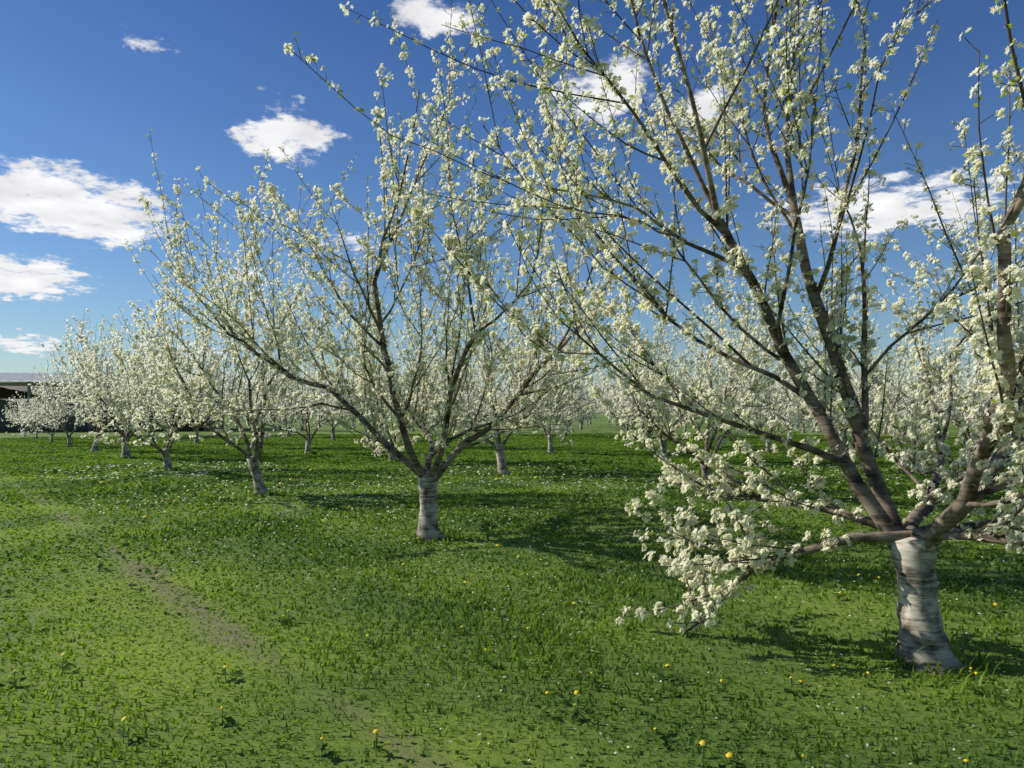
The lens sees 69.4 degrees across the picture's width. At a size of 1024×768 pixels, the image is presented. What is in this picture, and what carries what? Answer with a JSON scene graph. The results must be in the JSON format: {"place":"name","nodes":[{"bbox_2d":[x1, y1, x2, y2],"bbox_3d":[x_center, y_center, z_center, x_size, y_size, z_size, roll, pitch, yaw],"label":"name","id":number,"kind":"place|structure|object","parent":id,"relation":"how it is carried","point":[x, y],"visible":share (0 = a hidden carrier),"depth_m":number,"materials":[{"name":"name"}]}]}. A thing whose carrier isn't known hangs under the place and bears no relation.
{"place":"outdoors","nodes":[
{"label":"outdoors","id":0,"kind":"place"},
{"bbox_2d":[0,413,1023,767],"bbox_3d":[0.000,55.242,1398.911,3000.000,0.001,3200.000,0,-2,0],"label":"ground","id":1,"kind":"structure","parent":0,"point":[600,425],"depth_m":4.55,"materials":[{"name":"green plant"}]},
{"bbox_2d":[2,392,47,436],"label":"plum tree","id":2,"kind":"object","parent":1,"relation":"on","point":[13,412],"visible":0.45,"depth_m":45.39,"materials":[{"name":"white plant"}]},
{"bbox_2d":[17,398,59,438],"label":"plum tree","id":3,"kind":"object","parent":1,"relation":"on","point":[32,423],"visible":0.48,"depth_m":41.35,"materials":[{"name":"white plant"}]},
{"bbox_2d":[1,388,90,441],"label":"plum tree","id":4,"kind":"object","parent":1,"relation":"on","point":[51,422],"visible":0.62,"depth_m":36.39,"materials":[{"name":"white plant"}]},
{"bbox_2d":[12,360,111,445],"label":"plum tree","id":5,"kind":"object","parent":1,"relation":"on","point":[49,394],"visible":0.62,"depth_m":32.02,"materials":[{"name":"white plant"}]},
{"bbox_2d":[66,370,111,430],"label":"plum tree","id":6,"kind":"object","parent":1,"relation":"on","point":[81,396],"visible":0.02,"depth_m":58.09,"materials":[{"name":"white plant"}]},
{"bbox_2d":[41,324,152,451],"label":"plum tree","id":7,"kind":"object","parent":1,"relation":"on","point":[95,447],"visible":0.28,"depth_m":28.21,"materials":[{"name":"white plant"}]},
{"bbox_2d":[0,372,228,431],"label":"shed","id":8,"kind":"structure","parent":1,"relation":"on","point":[9,386],"depth_m":60.72,"materials":[{"name":"grey"}]},
{"bbox_2d":[40,306,190,457],"bbox_3d":[-12.493,-0.065,24.396,5.505,5.133,4.562,-2,-3,42],"label":"plum tree","id":9,"kind":"object","parent":1,"relation":"on","point":[125,447],"visible":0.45,"depth_m":23.94,"materials":[{"name":"white plant"}]},
{"bbox_2d":[101,362,181,436],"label":"plum tree","id":10,"kind":"object","parent":1,"relation":"on","point":[148,432],"visible":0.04,"depth_m":44.73,"materials":[{"name":"white plant"}]},
{"bbox_2d":[52,294,249,470],"bbox_3d":[-9.070,-0.049,18.449,4.426,4.694,4.306,2,1,0],"label":"plum tree","id":11,"kind":"object","parent":1,"relation":"on","point":[127,398],"visible":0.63,"depth_m":18.65,"materials":[{"name":"white plant"}]},
{"bbox_2d":[161,348,234,442],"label":"plum tree","id":12,"kind":"object","parent":1,"relation":"on","point":[196,440],"visible":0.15,"depth_m":35.39,"materials":[{"name":"white plant"}]},
{"bbox_2d":[178,364,234,431],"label":"plum tree","id":13,"kind":"object","parent":1,"relation":"on","point":[205,430],"visible":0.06,"depth_m":58.13,"materials":[{"name":"white plant"}]},
{"bbox_2d":[107,224,353,495],"bbox_3d":[-5.199,-0.437,13.431,4.482,5.060,3.943,1,-2,-17],"label":"plum tree","id":14,"kind":"object","parent":1,"relation":"on","point":[259,486],"visible":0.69,"depth_m":13.09,"materials":[{"name":"white plant"}]},
{"bbox_2d":[225,374,289,425],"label":"plum tree","id":15,"kind":"object","parent":1,"relation":"on","point":[248,404],"visible":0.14,"depth_m":49.74,"materials":[{"name":"white plant"}]},
{"bbox_2d":[210,345,306,447],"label":"plum tree","id":16,"kind":"object","parent":1,"relation":"on","point":[284,423],"visible":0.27,"depth_m":30.95,"materials":[{"name":"white plant"}]},
{"bbox_2d":[249,369,307,427],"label":"plum tree","id":17,"kind":"object","parent":1,"relation":"on","point":[279,421],"visible":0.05,"depth_m":62.40,"materials":[{"name":"white plant"}]},
{"bbox_2d":[213,347,358,453],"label":"plum tree","id":18,"kind":"object","parent":1,"relation":"on","point":[313,410],"visible":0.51,"depth_m":26.05,"materials":[{"name":"white plant"}]},
{"bbox_2d":[253,359,333,436],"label":"plum tree","id":19,"kind":"object","parent":1,"relation":"on","point":[288,400],"visible":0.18,"depth_m":44.03,"materials":[{"name":"white plant"}]},
{"bbox_2d":[271,366,334,430],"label":"plum tree","id":20,"kind":"object","parent":1,"relation":"on","point":[302,422],"visible":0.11,"depth_m":58.35,"materials":[{"name":"white plant"}]},
{"bbox_2d":[288,336,362,439],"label":"plum tree","id":21,"kind":"object","parent":1,"relation":"on","point":[333,429],"visible":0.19,"depth_m":39.85,"materials":[{"name":"white plant"}]},
{"bbox_2d":[324,389,359,428],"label":"plum tree","id":22,"kind":"object","parent":1,"relation":"on","point":[334,401],"visible":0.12,"depth_m":66.86,"materials":[{"name":"white plant"}]},
{"bbox_2d":[342,386,366,424],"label":"plum tree","id":23,"kind":"object","parent":1,"relation":"on","point":[351,415],"visible":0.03,"depth_m":80.55,"materials":[{"name":"white plant"}]},
{"bbox_2d":[362,355,407,428],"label":"plum tree","id":24,"kind":"object","parent":1,"relation":"on","point":[389,402],"visible":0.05,"depth_m":49.26,"materials":[{"name":"white plant"}]},
{"bbox_2d":[332,311,479,461],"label":"plum tree","id":25,"kind":"object","parent":1,"relation":"on","point":[391,457],"visible":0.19,"depth_m":22.28,"materials":[{"name":"white plant"}]},
{"bbox_2d":[137,0,684,540],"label":"plum tree","id":26,"kind":"object","parent":1,"relation":"on","point":[427,474],"visible":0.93,"depth_m":8.46,"materials":[{"name":"white plant"}]},
{"bbox_2d":[402,354,486,447],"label":"plum tree","id":27,"kind":"object","parent":1,"relation":"on","point":[448,433],"visible":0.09,"depth_m":31.15,"materials":[{"name":"white plant"}]},
{"bbox_2d":[422,384,483,432],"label":"plum tree","id":28,"kind":"object","parent":1,"relation":"on","point":[454,425],"visible":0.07,"depth_m":53.82,"materials":[{"name":"white plant"}]},
{"bbox_2d":[460,375,500,424],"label":"plum tree","id":29,"kind":"object","parent":1,"relation":"on","point":[482,409],"visible":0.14,"depth_m":62.73,"materials":[{"name":"white plant"}]},
{"bbox_2d":[481,381,507,416],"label":"plum tree","id":30,"kind":"object","parent":1,"relation":"on","point":[501,397],"visible":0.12,"depth_m":70.70,"materials":[{"name":"white plant"}]},
{"bbox_2d":[386,218,614,474],"bbox_3d":[-0.461,-0.654,18.414,6.044,5.966,4.837,-3,-9,0],"label":"plum tree","id":31,"kind":"object","parent":1,"relation":"on","point":[484,356],"visible":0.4,"depth_m":17.59,"materials":[{"name":"white plant"}]},
{"bbox_2d":[472,363,541,434],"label":"plum tree","id":32,"kind":"object","parent":1,"relation":"on","point":[509,412],"visible":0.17,"depth_m":48.59,"materials":[{"name":"white plant"}]},
{"bbox_2d":[486,373,532,431],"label":"plum tree","id":33,"kind":"object","parent":1,"relation":"on","point":[512,409],"visible":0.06,"depth_m":57.54,"materials":[{"name":"white plant"}]},
{"bbox_2d":[0,459,1023,767],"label":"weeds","id":34,"kind":"object","parent":1,"relation":"on","point":[546,677],"visible":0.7,"depth_m":8.52,"materials":[{"name":"green plant"}]},
{"bbox_2d":[0,457,1023,767],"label":"dandelions","id":35,"kind":"object","parent":1,"relation":"on","point":[574,715],"visible":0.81,"depth_m":4.09,"materials":[{"name":"yellow plant"}]},
{"bbox_2d":[512,388,547,428],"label":"plum tree","id":36,"kind":"object","parent":1,"relation":"on","point":[535,412],"visible":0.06,"depth_m":67.01,"materials":[{"name":"white plant"}]},
{"bbox_2d":[495,322,599,452],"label":"plum tree","id":37,"kind":"object","parent":1,"relation":"on","point":[549,436],"visible":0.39,"depth_m":26.64,"materials":[{"name":"white plant"}]},
{"bbox_2d":[533,360,601,436],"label":"plum tree","id":38,"kind":"object","parent":1,"relation":"on","point":[579,400],"visible":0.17,"depth_m":44.38,"materials":[{"name":"white plant"}]},
{"bbox_2d":[546,379,595,432],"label":"plum tree","id":39,"kind":"object","parent":1,"relation":"on","point":[573,406],"visible":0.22,"depth_m":53.16,"materials":[{"name":"white plant"}]},
{"bbox_2d":[569,376,598,427],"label":"plum tree","id":40,"kind":"object","parent":1,"relation":"on","point":[585,402],"visible":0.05,"depth_m":71.24,"materials":[{"name":"white plant"}]},
{"bbox_2d":[563,377,609,429],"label":"plum tree","id":41,"kind":"object","parent":1,"relation":"on","point":[581,421],"visible":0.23,"depth_m":62.93,"materials":[{"name":"white plant"}]},
{"bbox_2d":[569,382,605,424],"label":"plum tree","id":42,"kind":"object","parent":1,"relation":"on","point":[592,409],"visible":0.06,"depth_m":91.70,"materials":[{"name":"white plant"}]},
{"bbox_2d":[581,395,605,425],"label":"plum tree","id":43,"kind":"object","parent":1,"relation":"on","point":[592,410],"visible":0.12,"depth_m":80.28,"materials":[{"name":"white plant"}]},
{"bbox_2d":[591,385,616,422],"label":"plum tree","id":44,"kind":"object","parent":1,"relation":"on","point":[604,404],"visible":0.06,"depth_m":107.37,"materials":[{"name":"white plant"}]},
{"bbox_2d":[596,382,624,426],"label":"plum tree","id":45,"kind":"object","parent":1,"relation":"on","point":[612,401],"visible":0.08,"depth_m":76.00,"materials":[{"name":"white plant"}]},
{"bbox_2d":[599,383,633,424],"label":"plum tree","id":46,"kind":"object","parent":1,"relation":"on","point":[610,412],"visible":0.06,"depth_m":85.31,"materials":[{"name":"white plant"}]},
{"bbox_2d":[598,379,635,431],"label":"plum tree","id":47,"kind":"object","parent":1,"relation":"on","point":[616,410],"visible":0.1,"depth_m":57.77,"materials":[{"name":"white plant"}]},
{"bbox_2d":[600,370,659,429],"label":"plum tree","id":48,"kind":"object","parent":1,"relation":"on","point":[625,399],"visible":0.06,"depth_m":48.63,"materials":[{"name":"white plant"}]},
{"bbox_2d":[598,354,675,438],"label":"plum tree","id":49,"kind":"object","parent":1,"relation":"on","point":[633,406],"visible":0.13,"depth_m":40.65,"materials":[{"name":"white plant"}]},
{"bbox_2d":[599,320,704,447],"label":"plum tree","id":50,"kind":"object","parent":1,"relation":"on","point":[629,400],"visible":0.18,"depth_m":31.12,"materials":[{"name":"white plant"}]},
{"bbox_2d":[283,0,1023,674],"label":"plum tree","id":51,"kind":"object","parent":1,"relation":"on","point":[909,542],"visible":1,"depth_m":4.62,"materials":[{"name":"white plant"}]},
{"bbox_2d":[592,285,762,459],"bbox_3d":[5.120,-0.207,22.576,5.252,5.349,3.970,2,-4,0],"label":"plum tree","id":52,"kind":"object","parent":1,"relation":"on","point":[676,425],"visible":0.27,"depth_m":22.37,"materials":[{"name":"white plant"}]},
{"bbox_2d":[665,375,697,432],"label":"plum tree","id":53,"kind":"object","parent":1,"relation":"on","point":[684,430],"visible":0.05,"depth_m":53.97,"materials":[{"name":"white plant"}]},
{"bbox_2d":[668,371,721,435],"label":"plum tree","id":54,"kind":"object","parent":1,"relation":"on","point":[698,425],"visible":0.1,"depth_m":44.27,"materials":[{"name":"white plant"}]},
{"bbox_2d":[595,230,826,492],"bbox_3d":[3.505,-0.456,13.138,4.374,5.007,4.574,4,-2,0],"label":"plum tree","id":55,"kind":"object","parent":1,"relation":"on","point":[742,377],"visible":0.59,"depth_m":13.35,"materials":[{"name":"white plant"}]},
{"bbox_2d":[713,376,749,430],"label":"plum tree","id":56,"kind":"object","parent":1,"relation":"on","point":[730,400],"visible":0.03,"depth_m":57.30,"materials":[{"name":"white plant"}]},
{"bbox_2d":[748,388,769,425],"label":"plum tree","id":57,"kind":"object","parent":1,"relation":"on","point":[766,424],"visible":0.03,"depth_m":84.67,"materials":[{"name":"white plant"}]},
{"bbox_2d":[736,371,794,429],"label":"plum tree","id":58,"kind":"object","parent":1,"relation":"on","point":[764,421],"visible":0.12,"depth_m":48.84,"materials":[{"name":"white plant"}]},
{"bbox_2d":[744,375,791,429],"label":"plum tree","id":59,"kind":"object","parent":1,"relation":"on","point":[777,428],"visible":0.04,"depth_m":62.02,"materials":[{"name":"white plant"}]},
{"bbox_2d":[724,356,845,453],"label":"plum tree","id":60,"kind":"object","parent":1,"relation":"on","point":[787,417],"visible":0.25,"depth_m":26.29,"materials":[{"name":"white plant"}]},
{"bbox_2d":[761,365,814,439],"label":"plum tree","id":61,"kind":"object","parent":1,"relation":"on","point":[790,420],"visible":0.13,"depth_m":39.80,"materials":[{"name":"white plant"}]},
{"bbox_2d":[774,379,812,432],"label":"plum tree","id":62,"kind":"object","parent":1,"relation":"on","point":[796,414],"visible":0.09,"depth_m":53.41,"materials":[{"name":"white plant"}]},
{"bbox_2d":[730,257,970,466],"bbox_3d":[8.218,-0.278,18.427,4.621,5.103,4.388,0,-4,0],"label":"plum tree","id":63,"kind":"object","parent":1,"relation":"on","point":[815,380],"visible":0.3,"depth_m":17.54,"materials":[{"name":"white plant"}]},
{"bbox_2d":[807,336,894,443],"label":"plum tree","id":64,"kind":"object","parent":1,"relation":"on","point":[855,390],"visible":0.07,"depth_m":30.79,"materials":[{"name":"white plant"}]},
{"bbox_2d":[847,355,920,434],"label":"plum tree","id":65,"kind":"object","parent":1,"relation":"on","point":[886,423],"visible":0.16,"depth_m":48.84,"materials":[{"name":"white plant"}]},
{"bbox_2d":[877,383,912,428],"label":"plum tree","id":66,"kind":"object","parent":1,"relation":"on","point":[898,411],"visible":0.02,"depth_m":66.83,"materials":[{"name":"white plant"}]},
{"bbox_2d":[888,387,942,429],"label":"plum tree","id":67,"kind":"object","parent":1,"relation":"on","point":[910,406],"visible":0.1,"depth_m":53.66,"materials":[{"name":"white plant"}]},
{"bbox_2d":[870,356,964,443],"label":"plum tree","id":68,"kind":"object","parent":1,"relation":"on","point":[907,410],"visible":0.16,"depth_m":35.05,"materials":[{"name":"white plant"}]},
{"bbox_2d":[824,149,1023,443],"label":"plum tree","id":69,"kind":"object","parent":1,"relation":"on","point":[901,299],"visible":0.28,"depth_m":9.29,"materials":[{"name":"white plant"}]},
{"bbox_2d":[858,318,1018,459],"bbox_3d":[13.786,0.089,22.028,4.761,4.618,4.643,1,-2,-19],"label":"plum tree","id":70,"kind":"object","parent":1,"relation":"on","point":[977,397],"visible":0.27,"depth_m":21.86,"materials":[{"name":"white plant"}]},
{"bbox_2d":[947,376,989,410],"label":"plum tree","id":71,"kind":"object","parent":1,"relation":"on","point":[979,402],"visible":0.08,"depth_m":44.45,"materials":[{"name":"white plant"}]},
{"bbox_2d":[944,317,1023,426],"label":"plum tree","id":72,"kind":"object","parent":1,"relation":"on","point":[965,344],"visible":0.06,"depth_m":26.67,"materials":[{"name":"white plant"}]},
{"bbox_2d":[0,0,1023,412],"label":"sky","id":73,"kind":"structure","parent":0,"point":[83,83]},
{"bbox_2d":[29,461,1021,767],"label":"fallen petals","id":74,"kind":"object","parent":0,"point":[489,527],"visible":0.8,"depth_m":11.66,"materials":[{"name":"plant"}]}
]}

